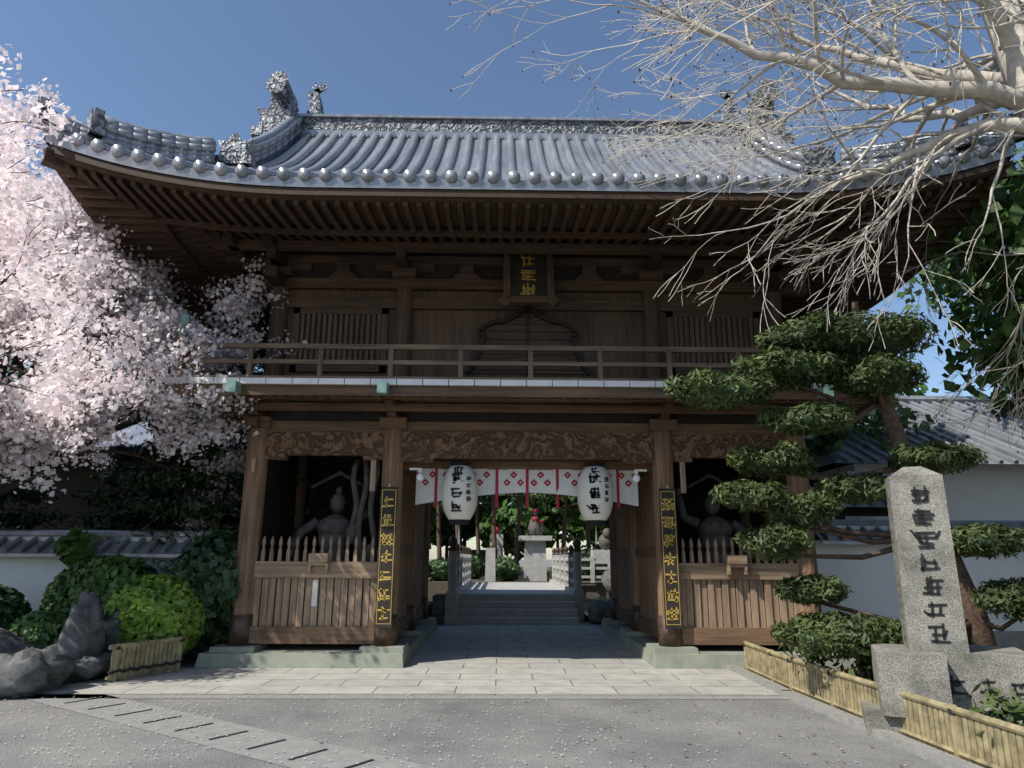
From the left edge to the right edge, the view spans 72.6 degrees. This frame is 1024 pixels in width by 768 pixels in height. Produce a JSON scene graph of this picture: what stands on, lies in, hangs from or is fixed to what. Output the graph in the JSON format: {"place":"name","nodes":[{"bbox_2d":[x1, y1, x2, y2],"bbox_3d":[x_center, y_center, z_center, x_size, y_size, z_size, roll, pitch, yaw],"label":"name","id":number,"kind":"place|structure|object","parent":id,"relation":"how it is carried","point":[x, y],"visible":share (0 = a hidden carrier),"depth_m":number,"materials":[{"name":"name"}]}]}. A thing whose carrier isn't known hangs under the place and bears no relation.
{"place":"outdoors","nodes":[
{"label":"outdoors","id":0,"kind":"place"},
{"bbox_2d":[0,44,153,457],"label":"cherry blossoms","id":1,"kind":"object","parent":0,"point":[37,403],"depth_m":8.18,"materials":[{"name":"pink plant"}]},
{"bbox_2d":[0,169,307,530],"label":"cherry tree","id":2,"kind":"object","parent":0,"point":[150,281],"depth_m":9.89,"materials":[{"name":"pink plant"}]},
{"bbox_2d":[0,349,352,573],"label":"dark background foliage","id":3,"kind":"object","parent":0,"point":[157,504],"visible":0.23,"depth_m":12.33,"materials":[{"name":"green plant"}]},
{"bbox_2d":[38,624,778,694],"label":"apron paving","id":4,"kind":"structure","parent":0,"point":[472,659],"depth_m":8.78,"materials":[{"name":"grey stone"}]},
{"bbox_2d":[62,656,872,684],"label":"garden soil","id":5,"kind":"structure","parent":0,"point":[190,659],"depth_m":9.26,"materials":[{"name":"brown soil"}]},
{"bbox_2d":[0,584,194,699],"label":"garden rocks","id":6,"kind":"object","parent":5,"relation":"on","point":[79,650],"visible":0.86,"depth_m":8.19,"materials":[{"name":"grey stone"}]},
{"bbox_2d":[0,529,259,650],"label":"shrub","id":7,"kind":"object","parent":5,"relation":"on","point":[210,606],"visible":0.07,"depth_m":9.71,"materials":[{"name":"green plant"}]},
{"bbox_2d":[6,525,157,648],"bbox_3d":[-8.299,2.956,9.581,6.414,2.110,2.757,0,-14,-1],"label":"shrub foliage","id":8,"kind":"object","parent":7,"relation":"attached to","point":[76,550],"visible":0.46,"depth_m":9.66,"materials":[{"name":"green plant"}]},
{"bbox_2d":[103,572,206,664],"bbox_3d":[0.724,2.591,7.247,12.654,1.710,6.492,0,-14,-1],"label":"round bush","id":9,"kind":"object","parent":7,"relation":"attached to","point":[154,613],"visible":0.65,"depth_m":9.18,"materials":[{"name":"green plant"}]},
{"bbox_2d":[105,636,1023,767],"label":"bamboo fences","id":10,"kind":"object","parent":5,"relation":"on","point":[931,722],"visible":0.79,"depth_m":6.42,"materials":[{"name":"beige wood"}]},
{"bbox_2d":[107,638,955,714],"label":"fence ties","id":11,"kind":"object","parent":10,"relation":"on","point":[950,712],"visible":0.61,"depth_m":8.43,"materials":[{"name":"black wicker"}]},
{"bbox_2d":[445,0,1023,487],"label":"bare tree branches","id":12,"kind":"object","parent":5,"relation":"on","point":[987,88],"visible":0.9,"depth_m":7.61,"materials":[{"name":"beige plant"}]},
{"bbox_2d":[449,0,1023,452],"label":"tree buds","id":13,"kind":"object","parent":12,"relation":"attached to","point":[781,142],"visible":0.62,"depth_m":7.81,"materials":[{"name":"brown plant"}]},
{"bbox_2d":[661,301,1023,747],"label":"pine foliage","id":14,"kind":"object","parent":5,"relation":"on","point":[836,629],"depth_m":7.60,"materials":[{"name":"green plant"}]},
{"bbox_2d":[692,328,1023,651],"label":"pruned trees","id":15,"kind":"object","parent":5,"relation":"on","point":[930,465],"visible":0.34,"depth_m":7.77,"materials":[{"name":"green plant"}]},
{"bbox_2d":[860,466,1023,735],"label":"stone pillar monument","id":16,"kind":"object","parent":5,"relation":"on","point":[917,662],"visible":0.74,"depth_m":6.06,"materials":[{"name":"stone"}]},
{"bbox_2d":[887,486,1023,696],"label":"engraved lettering","id":17,"kind":"object","parent":16,"relation":"attached to","point":[919,537],"visible":0.98,"depth_m":6.15,"materials":[{"name":"black paint"}]},
{"bbox_2d":[0,559,944,767],"bbox_3d":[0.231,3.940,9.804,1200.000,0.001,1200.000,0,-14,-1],"label":"asphalt road","id":18,"kind":"structure","parent":0,"point":[726,736],"depth_m":5.89,"materials":[{"name":"grey asphalt"}]},
{"bbox_2d":[0,453,239,530],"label":"building walls","id":19,"kind":"structure","parent":18,"relation":"on","point":[78,476],"depth_m":18.14,"materials":[{"name":"brown wood"}]},
{"bbox_2d":[80,401,235,469],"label":"building roof","id":20,"kind":"structure","parent":19,"relation":"on","point":[138,437],"depth_m":18.47,"materials":[{"name":"tile"}]},
{"bbox_2d":[189,645,208,654],"bbox_3d":[-22.157,3.823,10.461,35.250,0.350,0.360,0,-14,-1],"label":"wall base","id":21,"kind":"object","parent":18,"relation":"on","point":[195,651],"depth_m":10.54,"materials":[{"name":"stone"}]},
{"bbox_2d":[0,557,179,611],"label":"plaster wall","id":22,"kind":"structure","parent":21,"relation":"on","point":[30,578],"depth_m":10.81,"materials":[{"name":"white paint"}]},
{"bbox_2d":[0,530,223,557],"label":"wall coping","id":23,"kind":"object","parent":22,"relation":"on","point":[26,543],"depth_m":10.87,"materials":[{"name":"tile"}]},
{"bbox_2d":[11,694,786,767],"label":"drainage gutter","id":24,"kind":"object","parent":18,"relation":"on","point":[332,756],"visible":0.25,"depth_m":6.21,"materials":[{"name":"grey concrete"}]},
{"bbox_2d":[41,692,373,767],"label":"drain slots","id":25,"kind":"object","parent":24,"relation":"on","point":[221,736],"visible":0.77,"depth_m":5.79,"materials":[{"name":"black metal"}]},
{"bbox_2d":[1,668,856,767],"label":"fallen petals","id":26,"kind":"object","parent":18,"relation":"on","point":[341,736],"visible":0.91,"depth_m":6.04,"materials":[{"name":"pink plant"}]},
{"bbox_2d":[445,579,583,624],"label":"bridge steps","id":27,"kind":"structure","parent":18,"relation":"on","point":[551,602],"depth_m":16.32,"materials":[{"name":"grey stone"}]},
{"bbox_2d":[437,622,600,628],"bbox_3d":[0.131,5.322,15.384,8.600,0.004,1.700,0,-14,-1],"label":"gravel patch","id":28,"kind":"object","parent":18,"relation":"on","point":[598,626],"visible":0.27,"depth_m":15.59,"materials":[{"name":"grey gravel"}]},
{"bbox_2d":[194,617,856,668],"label":"plinth stones","id":29,"kind":"object","parent":18,"relation":"on","point":[645,646],"visible":0.46,"depth_m":9.50,"materials":[{"name":"grey stone"}]},
{"bbox_2d":[166,179,892,638],"bbox_3d":[0.214,-0.346,13.139,10.180,9.350,6.571,0,-14,-1],"label":"gate wood","id":30,"kind":"object","parent":29,"relation":"on","point":[278,271],"visible":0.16,"depth_m":10.78,"materials":[{"name":"brown wood"}]},
{"bbox_2d":[345,459,381,561],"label":"straw ropes","id":31,"kind":"object","parent":30,"relation":"attached to","point":[353,529],"visible":0.53,"depth_m":10.76,"materials":[{"name":"brown fabric"}]},
{"bbox_2d":[251,458,685,492],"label":"wall plaques","id":32,"kind":"object","parent":30,"relation":"attached to","point":[681,464],"visible":1,"depth_m":10.32,"materials":[{"name":"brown wood"}]},
{"bbox_2d":[171,313,800,627],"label":"pale gate boards","id":33,"kind":"object","parent":30,"relation":"on","point":[699,592],"visible":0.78,"depth_m":10.01,"materials":[{"name":"brown wood"}]},
{"bbox_2d":[311,580,317,605],"bbox_3d":[-2.813,2.978,9.930,0.075,0.360,0.004,0,-14,-1],"label":"notice paper","id":34,"kind":"object","parent":33,"relation":"attached to","point":[314,593],"visible":1,"depth_m":9.93,"materials":[{"name":"white paper"}]},
{"bbox_2d":[161,377,833,388],"bbox_3d":[0.210,0.767,12.823,10.270,0.082,6.475,0,-14,-1],"label":"balcony edge","id":35,"kind":"object","parent":30,"relation":"on","point":[452,382],"visible":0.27,"depth_m":9.66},
{"bbox_2d":[226,597,810,646],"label":"stone column bases","id":36,"kind":"object","parent":30,"relation":"attached to","point":[238,630],"visible":0.37,"depth_m":9.78,"materials":[{"name":"grey stone"}]},
{"bbox_2d":[185,342,855,579],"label":"pale gate rails","id":37,"kind":"object","parent":30,"relation":"attached to","point":[321,565],"visible":0.45,"depth_m":9.95,"materials":[{"name":"brown wood"}]},
{"bbox_2d":[285,470,763,562],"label":"guardian statues","id":38,"kind":"object","parent":30,"relation":"attached to","point":[710,529],"visible":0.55,"depth_m":11.07,"materials":[{"name":"brown wood"}]},
{"bbox_2d":[415,467,634,508],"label":"ribbons","id":39,"kind":"object","parent":30,"relation":"attached to","point":[435,474],"visible":0.66,"depth_m":10.81,"materials":[{"name":"red fabric"}]},
{"bbox_2d":[265,431,786,463],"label":"gate carved beams","id":40,"kind":"structure","parent":30,"relation":"attached to","point":[430,447],"depth_m":10.47,"materials":[{"name":"brown wood"}]},
{"bbox_2d":[415,469,637,505],"bbox_3d":[0.235,1.601,10.799,3.440,0.560,0.024,0,-14,-1],"label":"banner cloth","id":41,"kind":"object","parent":30,"relation":"attached to","point":[628,495],"visible":0.61,"depth_m":10.81,"materials":[{"name":"white fabric"}]},
{"bbox_2d":[442,465,612,543],"bbox_3d":[0.237,1.834,10.556,2.610,1.150,0.550,0,-14,-1],"label":"paper lantern","id":42,"kind":"object","parent":30,"relation":"hanging from","point":[584,498],"visible":0.94,"depth_m":10.40,"materials":[{"name":"white paper"}]},
{"bbox_2d":[449,459,605,525],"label":"lantern caps","id":43,"kind":"object","parent":42,"relation":"attached to","point":[588,522],"visible":0.81,"depth_m":10.44,"materials":[{"name":"wood"}]},
{"bbox_2d":[451,466,608,513],"bbox_3d":[0.275,1.574,10.391,2.371,0.707,0.112,0,-14,-1],"label":"lantern lettering","id":44,"kind":"object","parent":42,"relation":"attached to","point":[595,494],"visible":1,"depth_m":10.35},
{"bbox_2d":[469,312,586,373],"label":"katomado doors","id":45,"kind":"structure","parent":30,"relation":"attached to","point":[522,335],"depth_m":11.03,"materials":[{"name":"brown wood"}]},
{"bbox_2d":[520,255,535,294],"bbox_3d":[0.253,-1.724,10.976,0.251,0.763,0.190,0,-14,-1],"label":"plaque lettering","id":46,"kind":"object","parent":30,"relation":"attached to","point":[524,288],"visible":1,"depth_m":10.96,"materials":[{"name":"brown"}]},
{"bbox_2d":[416,473,639,481],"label":"lamp bulbs","id":47,"kind":"object","parent":30,"relation":"attached to","point":[420,477],"visible":1,"depth_m":10.27,"materials":[{"name":"white glass"}]},
{"bbox_2d":[163,239,892,644],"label":"wooden beams","id":48,"kind":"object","parent":30,"relation":"attached to","point":[465,279],"visible":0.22,"depth_m":10.76,"materials":[{"name":"brown wood"}]},
{"bbox_2d":[375,487,681,628],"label":"vertical signboards","id":49,"kind":"object","parent":30,"relation":"attached to","point":[391,492],"visible":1,"depth_m":9.95,"materials":[{"name":"brown wood"}]},
{"bbox_2d":[376,483,680,624],"bbox_3d":[0.244,2.415,9.962,4.277,1.955,0.010,0,-14,-1],"label":"lettering","id":50,"kind":"object","parent":49,"relation":"attached to","point":[671,611],"visible":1,"depth_m":9.96,"materials":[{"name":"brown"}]},
{"bbox_2d":[410,468,646,473],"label":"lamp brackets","id":51,"kind":"object","parent":30,"relation":"attached to","point":[636,471],"visible":1,"depth_m":10.32,"materials":[{"name":"grey metal"}]},
{"bbox_2d":[40,146,1017,351],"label":"rafters","id":52,"kind":"object","parent":30,"relation":"attached to","point":[162,201],"visible":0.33,"depth_m":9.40,"materials":[{"name":"brown wood"}]},
{"bbox_2d":[42,111,1015,193],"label":"roof tile rolls","id":53,"kind":"object","parent":30,"relation":"attached to","point":[138,143],"visible":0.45,"depth_m":11.09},
{"bbox_2d":[298,113,746,142],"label":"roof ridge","id":54,"kind":"structure","parent":53,"relation":"on","point":[450,135],"depth_m":14.12,"materials":[{"name":"tile"}]},
{"bbox_2d":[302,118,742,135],"bbox_3d":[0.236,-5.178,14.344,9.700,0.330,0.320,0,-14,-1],"label":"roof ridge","id":55,"kind":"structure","parent":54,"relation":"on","point":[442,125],"depth_m":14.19,"materials":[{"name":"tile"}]},
{"bbox_2d":[42,149,1016,327],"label":"roof eaves","id":56,"kind":"object","parent":30,"relation":"attached to","point":[506,215],"visible":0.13,"depth_m":9.56,"materials":[{"name":"brown wood"}]},
{"bbox_2d":[448,551,609,590],"bbox_3d":[3.333,5.630,20.454,9.770,1.300,9.175,0,-14,-1],"label":"bridge railing","id":57,"kind":"object","parent":18,"relation":"on","point":[567,569],"visible":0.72,"depth_m":18.98,"materials":[{"name":"grey stone"}]},
{"bbox_2d":[448,535,581,554],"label":"bridge finials","id":58,"kind":"object","parent":57,"relation":"on","point":[461,549],"visible":0.94,"depth_m":17.65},
{"bbox_2d":[195,701,903,767],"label":"leaf litter","id":59,"kind":"object","parent":18,"relation":"on","point":[689,743],"visible":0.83,"depth_m":5.72,"materials":[{"name":"brown plant"}]},
{"bbox_2d":[726,665,982,767],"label":"bed kerb","id":60,"kind":"structure","parent":18,"relation":"on","point":[932,754],"depth_m":6.12,"materials":[{"name":"concrete"}]},
{"bbox_2d":[834,508,888,519],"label":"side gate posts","id":61,"kind":"object","parent":18,"relation":"on","point":[863,512],"visible":0.07,"depth_m":12.92,"materials":[{"name":"wood"}]},
{"bbox_2d":[809,463,1023,519],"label":"house walls","id":62,"kind":"structure","parent":18,"relation":"on","point":[988,492],"depth_m":14.53,"materials":[{"name":"white paint"}]},
{"bbox_2d":[809,396,1023,507],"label":"house roof","id":63,"kind":"structure","parent":62,"relation":"on","point":[996,446],"depth_m":15.80,"materials":[{"name":"tile"}]},
{"bbox_2d":[850,631,1023,652],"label":"wall base","id":64,"kind":"object","parent":18,"relation":"on","point":[1011,638],"depth_m":11.07,"materials":[{"name":"stone"}]},
{"bbox_2d":[815,540,1023,630],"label":"plaster wall","id":65,"kind":"structure","parent":64,"relation":"on","point":[871,583],"depth_m":11.32,"materials":[{"name":"white paint"}]},
{"bbox_2d":[813,519,1023,544],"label":"wall coping","id":66,"kind":"object","parent":65,"relation":"on","point":[870,525],"depth_m":11.57,"materials":[{"name":"tile"}]},
{"bbox_2d":[0,0,1023,559],"label":"sky","id":67,"kind":"structure","parent":0,"point":[203,68],"materials":[{"name":"blue"}]},
{"bbox_2d":[428,567,608,595],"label":"ground","id":68,"kind":"structure","parent":0,"point":[596,588],"depth_m":24.89,"materials":[{"name":"soil"}]},
{"bbox_2d":[7,363,938,560],"bbox_3d":[-0.359,6.262,42.035,64.767,12.120,21.844,0,-14,-1],"label":"tree foliage","id":69,"kind":"object","parent":68,"relation":"on","point":[550,514],"visible":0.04,"depth_m":33.80,"materials":[{"name":"green plant"}]},
{"bbox_2d":[0,297,1021,579],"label":"tree trunks","id":70,"kind":"object","parent":68,"relation":"on","point":[438,525],"visible":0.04,"depth_m":28.52,"materials":[{"name":"brown plant"}]},
{"bbox_2d":[805,143,1023,486],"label":"background tree","id":71,"kind":"object","parent":70,"relation":"attached to","point":[1010,206],"visible":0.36,"depth_m":10.55,"materials":[{"name":"green plant"}]},
{"bbox_2d":[429,493,607,580],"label":"shrubs","id":72,"kind":"object","parent":68,"relation":"on","point":[507,568],"visible":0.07,"depth_m":26.32,"materials":[{"name":"green plant"}]},
{"bbox_2d":[428,570,610,624],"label":"rocks","id":73,"kind":"object","parent":68,"relation":"on","point":[599,611],"visible":0.09,"depth_m":15.53,"materials":[{"name":"grey stone"}]},
{"bbox_2d":[485,534,609,581],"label":"stone pedestals","id":74,"kind":"object","parent":68,"relation":"on","point":[535,568],"visible":0.79,"depth_m":26.39,"materials":[{"name":"stone"}]},
{"bbox_2d":[496,509,543,533],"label":"red statue caps","id":75,"kind":"object","parent":74,"relation":"on","point":[533,520],"visible":0.92,"depth_m":27.11,"materials":[{"name":"red fabric"}]},
{"bbox_2d":[527,512,609,549],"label":"stone statues","id":76,"kind":"object","parent":74,"relation":"on","point":[535,528],"visible":0.84,"depth_m":26.81,"materials":[{"name":"stone"}]},
{"bbox_2d":[428,595,609,615],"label":"pond water","id":77,"kind":"structure","parent":0,"point":[588,600],"depth_m":22.41,"materials":[{"name":"liquid"}]},
{"bbox_2d":[231,254,821,621],"bbox_3d":[0.209,1.280,12.616,8.440,6.042,4.949,0,-14,-1],"label":"gate wood","id":78,"kind":"object","parent":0,"point":[636,581],"visible":0.27,"depth_m":11.07,"materials":[{"name":"brown wood"}]},
{"bbox_2d":[211,181,841,626],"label":"gate wall panels","id":79,"kind":"object","parent":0,"point":[279,501],"visible":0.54,"depth_m":11.27,"materials":[{"name":"brown wood"}]},
{"bbox_2d":[177,309,875,439],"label":"beam end caps","id":80,"kind":"object","parent":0,"point":[233,386],"visible":0.22,"depth_m":9.54,"materials":[{"name":"teal metal"}]},
{"bbox_2d":[43,131,1014,193],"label":"tiled roof","id":81,"kind":"structure","parent":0,"point":[505,184],"depth_m":9.15,"materials":[{"name":"grey tile"}]},
{"bbox_2d":[29,71,1023,174],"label":"roof ornaments","id":82,"kind":"object","parent":81,"relation":"on","point":[235,149],"visible":0.57,"depth_m":13.71}
]}

